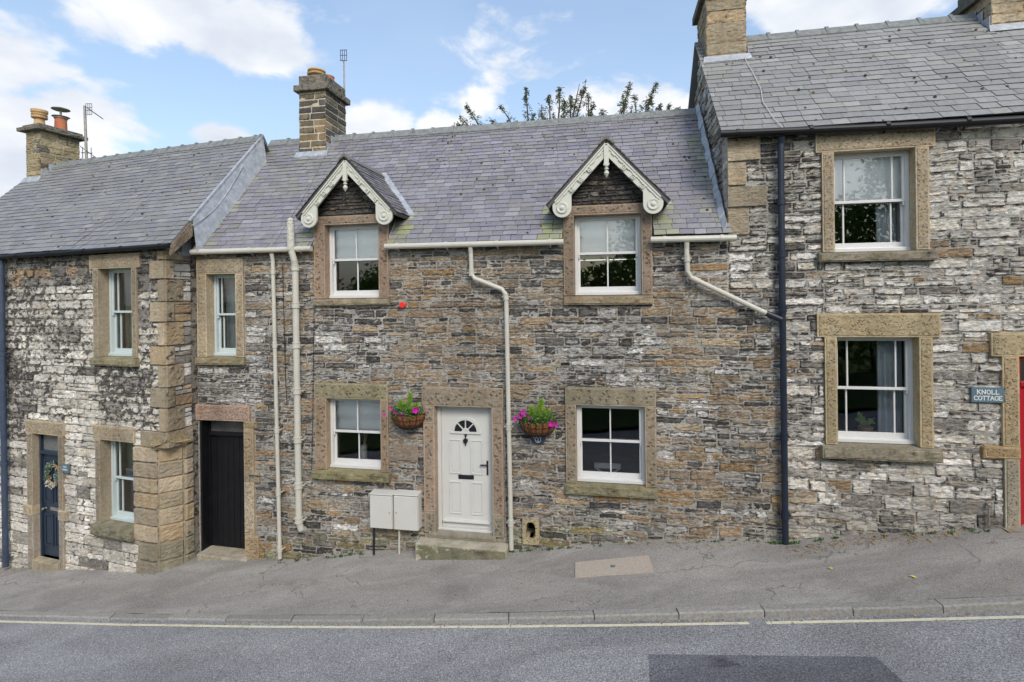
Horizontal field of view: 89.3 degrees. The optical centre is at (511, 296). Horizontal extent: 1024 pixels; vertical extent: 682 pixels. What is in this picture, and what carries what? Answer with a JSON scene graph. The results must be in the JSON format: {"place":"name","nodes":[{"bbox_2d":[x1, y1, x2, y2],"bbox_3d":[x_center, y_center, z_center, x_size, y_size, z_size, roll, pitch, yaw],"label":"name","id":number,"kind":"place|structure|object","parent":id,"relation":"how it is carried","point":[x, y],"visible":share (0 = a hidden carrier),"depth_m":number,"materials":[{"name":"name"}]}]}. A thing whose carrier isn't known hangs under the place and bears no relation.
{"place":"outdoors","nodes":[
{"label":"outdoors","id":0,"kind":"place"},
{"bbox_2d":[361,433,366,458],"bbox_3d":[-2.643,2.617,9.297,0.205,0.690,0.118,-1,0,0],"label":"vase","id":1,"kind":"object","parent":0,"point":[364,451],"visible":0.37,"depth_m":9.26,"materials":[{"name":"glass"}]},
{"bbox_2d":[0,0,957,260],"label":"sky","id":2,"kind":"structure","parent":0,"point":[158,74],"materials":[{"name":"blue"}]},
{"bbox_2d":[0,525,1023,614],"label":"pavement","id":3,"kind":"structure","parent":0,"point":[379,585],"depth_m":7.46,"materials":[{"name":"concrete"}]},
{"bbox_2d":[415,536,508,559],"bbox_3d":[-0.813,4.225,8.458,1.521,0.400,0.266,-1,0,11],"label":"doorstep","id":4,"kind":"object","parent":3,"relation":"on","point":[429,548],"visible":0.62,"depth_m":8.39,"materials":[{"name":"stone"}]},
{"bbox_2d":[1,529,1020,627],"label":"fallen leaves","id":5,"kind":"object","parent":3,"relation":"on","point":[855,542],"visible":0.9,"depth_m":7.27,"materials":[{"name":"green plant"}]},
{"bbox_2d":[575,555,653,577],"bbox_3d":[1.469,3.939,7.536,1.095,0.223,0.376,-1,0,7],"label":"concrete patch","id":6,"kind":"object","parent":3,"relation":"on","point":[622,566],"visible":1,"depth_m":7.50,"materials":[{"name":"concrete"}]},
{"bbox_2d":[278,528,990,562],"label":"weeds","id":7,"kind":"object","parent":3,"relation":"on","point":[722,539],"visible":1,"depth_m":7.70,"materials":[{"name":"green plant"}]},
{"bbox_2d":[0,611,1023,681],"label":"road","id":8,"kind":"structure","parent":0,"point":[983,650],"depth_m":6.27,"materials":[{"name":"grey asphalt"}]},
{"bbox_2d":[0,596,1023,623],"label":"kerb","id":9,"kind":"structure","parent":8,"relation":"on","point":[933,606],"depth_m":6.47,"materials":[{"name":"concrete"}]},
{"bbox_2d":[0,615,1023,627],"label":"edge line","id":10,"kind":"object","parent":8,"relation":"on","point":[737,623],"visible":1,"depth_m":6.52,"materials":[{"name":"white paint"}]},
{"bbox_2d":[649,654,902,681],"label":"road patch","id":11,"kind":"object","parent":8,"relation":"on","point":[709,668],"visible":1,"depth_m":5.42,"materials":[{"name":"grey asphalt"}]},
{"bbox_2d":[8,595,1023,619],"bbox_3d":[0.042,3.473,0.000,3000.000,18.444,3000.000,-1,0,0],"label":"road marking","id":12,"kind":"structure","parent":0,"point":[542,611],"depth_m":7.50,"materials":[{"name":"white paint"}]},
{"bbox_2d":[0,106,313,573],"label":"terraced cottage","id":13,"kind":"structure","parent":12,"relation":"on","point":[86,394],"depth_m":9.89,"materials":[{"name":"stone"}]},
{"bbox_2d":[23,419,69,570],"bbox_3d":[-9.034,3.934,10.232,1.270,3.030,0.382,-1,0,18],"label":"door","id":14,"kind":"structure","parent":13,"relation":"in","point":[46,520],"depth_m":10.22,"materials":[{"name":"blue paint"}]},
{"bbox_2d":[43,460,57,488],"bbox_3d":[-9.012,3.485,10.149,0.538,0.555,0.108,-1,0,18],"label":"door wreath","id":15,"kind":"object","parent":13,"relation":"attached to","point":[48,471],"depth_m":10.15,"materials":[{"name":"green plant"}]},
{"bbox_2d":[61,463,69,472],"bbox_3d":[-8.509,3.269,9.878,0.201,0.162,0.022,-1,0,18],"label":"name plate","id":16,"kind":"object","parent":13,"relation":"attached to","point":[65,468],"visible":1,"depth_m":9.86,"materials":[{"name":"metal"}]},
{"bbox_2d":[80,103,102,158],"bbox_3d":[-10.411,-4.127,12.871,1.482,1.520,0.170,-1,0,37],"label":"television aerial","id":17,"kind":"object","parent":13,"relation":"on","point":[86,152],"visible":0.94,"depth_m":13.10,"materials":[{"name":"metal"}]},
{"bbox_2d":[90,424,135,541],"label":"window","id":18,"kind":"structure","parent":13,"relation":"in","point":[119,524],"depth_m":9.63,"materials":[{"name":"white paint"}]},
{"bbox_2d":[89,253,141,366],"bbox_3d":[-7.231,0.237,9.592,1.280,2.040,0.401,-1,0,18],"label":"window","id":19,"kind":"structure","parent":13,"relation":"in","point":[106,268],"depth_m":9.62,"materials":[{"name":"beige paint"}]},
{"bbox_2d":[125,272,131,347],"bbox_3d":[-7.153,0.291,9.967,0.752,1.630,0.076,-1,0,18],"label":"curtain","id":20,"kind":"object","parent":13,"relation":"hanging from","point":[128,329],"visible":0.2,"depth_m":10.05,"materials":[{"name":"grey fabric"}]},
{"bbox_2d":[125,442,134,470],"bbox_3d":[-7.091,3.000,9.933,0.830,0.730,0.060,-1,0,18],"label":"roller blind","id":21,"kind":"object","parent":13,"relation":"attached to","point":[130,461],"visible":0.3,"depth_m":10.03,"materials":[{"name":"fabric"}]},
{"bbox_2d":[454,102,482,125],"bbox_3d":[-1.074,-0.845,16.180,2.467,10.833,2.450,-1,0,0],"label":"garden tree","id":22,"kind":"object","parent":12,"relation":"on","point":[472,117],"visible":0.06,"depth_m":16.61,"materials":[{"name":"green plant"}]},
{"bbox_2d":[189,67,782,561],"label":"terraced cottage","id":23,"kind":"structure","parent":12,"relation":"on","point":[499,283],"depth_m":8.78,"materials":[{"name":"stone"}]},
{"bbox_2d":[195,258,245,364],"bbox_3d":[-5.292,0.274,9.563,1.000,1.920,0.370,-1,0,11],"label":"window","id":24,"kind":"structure","parent":23,"relation":"in","point":[210,273],"depth_m":9.49,"materials":[{"name":"beige paint"}]},
{"bbox_2d":[196,404,260,561],"bbox_3d":[-5.144,3.467,9.527,1.290,2.990,0.420,-1,0,11],"label":"door","id":25,"kind":"structure","parent":23,"relation":"in","point":[227,432],"depth_m":9.65,"materials":[{"name":"black paint"}]},
{"bbox_2d":[226,278,235,347],"bbox_3d":[-5.376,0.330,9.941,0.233,1.530,0.050,-1,0,10],"label":"curtain","id":26,"kind":"object","parent":23,"relation":"hanging from","point":[230,319],"visible":0.6,"depth_m":9.94,"materials":[{"name":"grey fabric"}]},
{"bbox_2d":[340,49,346,88],"bbox_3d":[-3.865,-4.696,11.779,0.160,1.979,0.320,-1,0,0],"label":"television aerial","id":27,"kind":"object","parent":23,"relation":"attached to","point":[344,55],"visible":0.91,"depth_m":11.91,"materials":[{"name":"metal"}]},
{"bbox_2d":[311,383,390,482],"bbox_3d":[-2.743,2.328,9.168,1.432,1.650,0.630,-1,0,10],"label":"window","id":28,"kind":"structure","parent":23,"relation":"in","point":[326,395],"depth_m":9.03,"materials":[{"name":"white paint"}]},
{"bbox_2d":[313,214,390,304],"bbox_3d":[-2.764,-0.632,9.079,1.420,1.550,0.352,-1,0,11],"label":"window","id":29,"kind":"structure","parent":23,"relation":"in","point":[325,263],"depth_m":9.05,"materials":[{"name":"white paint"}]},
{"bbox_2d":[335,229,377,258],"bbox_3d":[-2.725,-0.948,9.223,0.930,0.589,0.037,-1,0,11],"label":"roman blind","id":30,"kind":"object","parent":23,"relation":"attached to","point":[345,243],"visible":0.73,"depth_m":9.23,"materials":[{"name":"white fabric"}]},
{"bbox_2d":[336,400,379,429],"bbox_3d":[-2.697,2.074,9.205,0.940,0.592,0.036,-1,0,11],"label":"roman blind","id":31,"kind":"object","parent":23,"relation":"attached to","point":[369,415],"visible":0.66,"depth_m":9.21,"materials":[{"name":"white fabric"}]},
{"bbox_2d":[369,489,396,554],"bbox_3d":[-2.174,3.840,8.767,0.421,1.095,0.206,-1,0,11],"label":"meter box","id":32,"kind":"object","parent":23,"relation":"attached to","point":[381,508],"visible":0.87,"depth_m":8.68,"materials":[{"name":"plastic"}]},
{"bbox_2d":[370,495,392,528],"bbox_3d":[-2.192,3.606,8.686,0.395,0.543,0.030,-1,0,11],"label":"door","id":33,"kind":"structure","parent":32,"relation":"in","point":[380,506],"depth_m":8.67,"materials":[{"name":"plastic"}]},
{"bbox_2d":[399,302,405,307],"bbox_3d":[-1.853,0.139,8.777,0.102,0.102,0.050,-1,0,11],"label":"alarm box","id":34,"kind":"object","parent":23,"relation":"attached to","point":[402,304],"visible":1,"depth_m":8.75,"materials":[{"name":"red plastic"}]},
{"bbox_2d":[383,392,424,429],"bbox_3d":[-1.793,1.907,8.615,0.650,0.683,0.312,-1,0,14],"label":"hanging basket","id":35,"kind":"object","parent":23,"relation":"attached to","point":[404,416],"visible":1,"depth_m":8.57,"materials":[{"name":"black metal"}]},
{"bbox_2d":[393,489,421,553],"bbox_3d":[-1.745,3.827,8.685,0.435,1.109,0.206,-1,0,11],"label":"meter box","id":36,"kind":"object","parent":23,"relation":"attached to","point":[407,509],"visible":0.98,"depth_m":8.60,"materials":[{"name":"plastic"}]},
{"bbox_2d":[394,496,417,530],"bbox_3d":[-1.763,3.593,8.605,0.409,0.557,0.030,-1,0,11],"label":"door","id":37,"kind":"structure","parent":36,"relation":"in","point":[406,507],"depth_m":8.59,"materials":[{"name":"plastic"}]},
{"bbox_2d":[421,386,504,541],"bbox_3d":[-0.788,2.860,8.727,1.400,2.720,0.362,-1,0,11],"label":"door","id":38,"kind":"structure","parent":23,"relation":"in","point":[463,428],"depth_m":8.69,"materials":[{"name":"white"}]},
{"bbox_2d":[513,398,557,437],"bbox_3d":[0.393,1.925,8.192,0.709,0.680,0.324,-1,0,14],"label":"hanging basket","id":39,"kind":"object","parent":23,"relation":"attached to","point":[533,423],"visible":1,"depth_m":8.16,"materials":[{"name":"metal"}]},
{"bbox_2d":[531,437,544,443],"bbox_3d":[0.419,2.300,8.357,0.230,0.160,0.036,-1,0,11],"label":"house number","id":40,"kind":"object","parent":23,"relation":"attached to","point":[536,440],"visible":0.77,"depth_m":8.34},
{"bbox_2d":[594,462,620,471],"bbox_3d":[1.729,3.409,9.353,0.460,0.942,0.435,-1,0,11],"label":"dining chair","id":41,"kind":"object","parent":23,"relation":"in","point":[597,465],"visible":0.23,"depth_m":9.14,"materials":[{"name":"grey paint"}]},
{"bbox_2d":[580,219,635,252],"bbox_3d":[1.548,-0.992,8.412,0.970,0.584,0.037,-1,0,11],"label":"roman blind","id":42,"kind":"object","parent":23,"relation":"attached to","point":[621,236],"visible":0.66,"depth_m":8.41,"materials":[{"name":"white fabric"}]},
{"bbox_2d":[563,203,652,304],"bbox_3d":[1.520,-0.663,8.265,1.370,1.570,0.353,-1,0,11],"label":"window","id":43,"kind":"structure","parent":23,"relation":"in","point":[636,294],"depth_m":8.21,"materials":[{"name":"white paint"}]},
{"bbox_2d":[565,387,657,498],"bbox_3d":[1.569,2.276,8.258,1.420,1.690,0.362,-1,0,11],"label":"window","id":44,"kind":"structure","parent":23,"relation":"in","point":[643,484],"depth_m":8.17,"materials":[{"name":"white paint"}]},
{"bbox_2d":[486,87,537,123],"bbox_3d":[0.355,-1.396,17.146,2.444,11.549,2.442,-1,0,0],"label":"garden tree","id":45,"kind":"object","parent":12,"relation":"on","point":[524,99],"visible":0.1,"depth_m":17.61,"materials":[{"name":"green plant"}]},
{"bbox_2d":[537,79,596,260],"bbox_3d":[1.666,-1.264,15.828,2.356,10.896,2.311,-1,0,0],"label":"garden tree","id":46,"kind":"object","parent":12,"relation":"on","point":[571,104],"visible":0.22,"depth_m":15.84,"materials":[{"name":"green plant"}]},
{"bbox_2d":[598,80,658,259],"bbox_3d":[3.894,-1.699,16.862,2.424,11.159,2.477,-1,0,0],"label":"garden tree","id":47,"kind":"object","parent":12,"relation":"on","point":[624,104],"visible":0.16,"depth_m":17.03,"materials":[{"name":"green plant"}]},
{"bbox_2d":[655,103,681,110],"bbox_3d":[5.233,-1.486,16.645,2.506,10.322,2.256,-1,0,0],"label":"garden tree","id":48,"kind":"object","parent":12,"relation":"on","point":[659,107],"visible":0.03,"depth_m":16.76,"materials":[{"name":"green plant"}]},
{"bbox_2d":[687,0,1023,543],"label":"terraced cottage","id":49,"kind":"structure","parent":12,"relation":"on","point":[935,105],"depth_m":7.56,"materials":[{"name":"stone"}]},
{"bbox_2d":[855,412,874,431],"bbox_3d":[5.317,1.895,7.803,0.267,0.304,0.236,-1,0,-44],"label":"pot plant","id":50,"kind":"object","parent":49,"relation":"on","point":[864,425],"visible":0.97,"depth_m":7.79,"materials":[{"name":"green plant"}]},
{"bbox_2d":[835,157,900,204],"bbox_3d":[5.250,-1.728,7.715,0.960,0.700,0.024,-1,0,11],"label":"roller blind","id":51,"kind":"object","parent":49,"relation":"attached to","point":[867,178],"visible":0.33,"depth_m":7.71,"materials":[{"name":"white fabric"}]},
{"bbox_2d":[814,128,938,261],"bbox_3d":[5.225,-1.483,7.539,1.540,1.940,0.393,-1,0,11],"label":"window","id":52,"kind":"structure","parent":49,"relation":"in","point":[912,146],"depth_m":7.48,"materials":[{"name":"white paint"}]},
{"bbox_2d":[816,313,942,462],"bbox_3d":[5.292,1.282,7.639,1.590,2.090,0.624,-1,0,11],"label":"window","id":53,"kind":"structure","parent":49,"relation":"in","point":[917,331],"depth_m":7.46,"materials":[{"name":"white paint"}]},
{"bbox_2d":[875,203,899,242],"bbox_3d":[5.653,-1.042,7.803,0.323,0.828,0.051,-1,0,11],"label":"curtain","id":54,"kind":"object","parent":49,"relation":"hanging from","point":[882,220],"visible":0.48,"depth_m":7.80,"materials":[{"name":"white fabric"}]},
{"bbox_2d":[876,341,901,432],"bbox_3d":[5.680,1.364,7.802,0.340,1.615,0.063,-1,0,11],"label":"curtain","id":55,"kind":"object","parent":49,"relation":"hanging from","point":[885,363],"visible":0.73,"depth_m":7.80,"materials":[{"name":"white fabric"}]},
{"bbox_2d":[970,387,1004,402],"bbox_3d":[6.589,1.359,7.184,0.396,0.209,0.034,-1,0,11],"label":"name plate","id":56,"kind":"object","parent":49,"relation":"attached to","point":[988,394],"visible":1,"depth_m":7.17,"materials":[{"name":"metal"}]},
{"bbox_2d":[985,502,990,525],"bbox_3d":[6.582,3.001,7.168,0.055,0.310,0.080,-1,0,0],"label":"standpipe","id":57,"kind":"object","parent":49,"relation":"attached to","point":[988,504],"visible":1,"depth_m":7.14,"materials":[{"name":"metal"}]},
{"bbox_2d":[983,333,1023,532],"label":"door frame","id":58,"kind":"structure","parent":49,"relation":"in","point":[1009,346],"depth_m":7.12,"materials":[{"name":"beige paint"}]}
]}

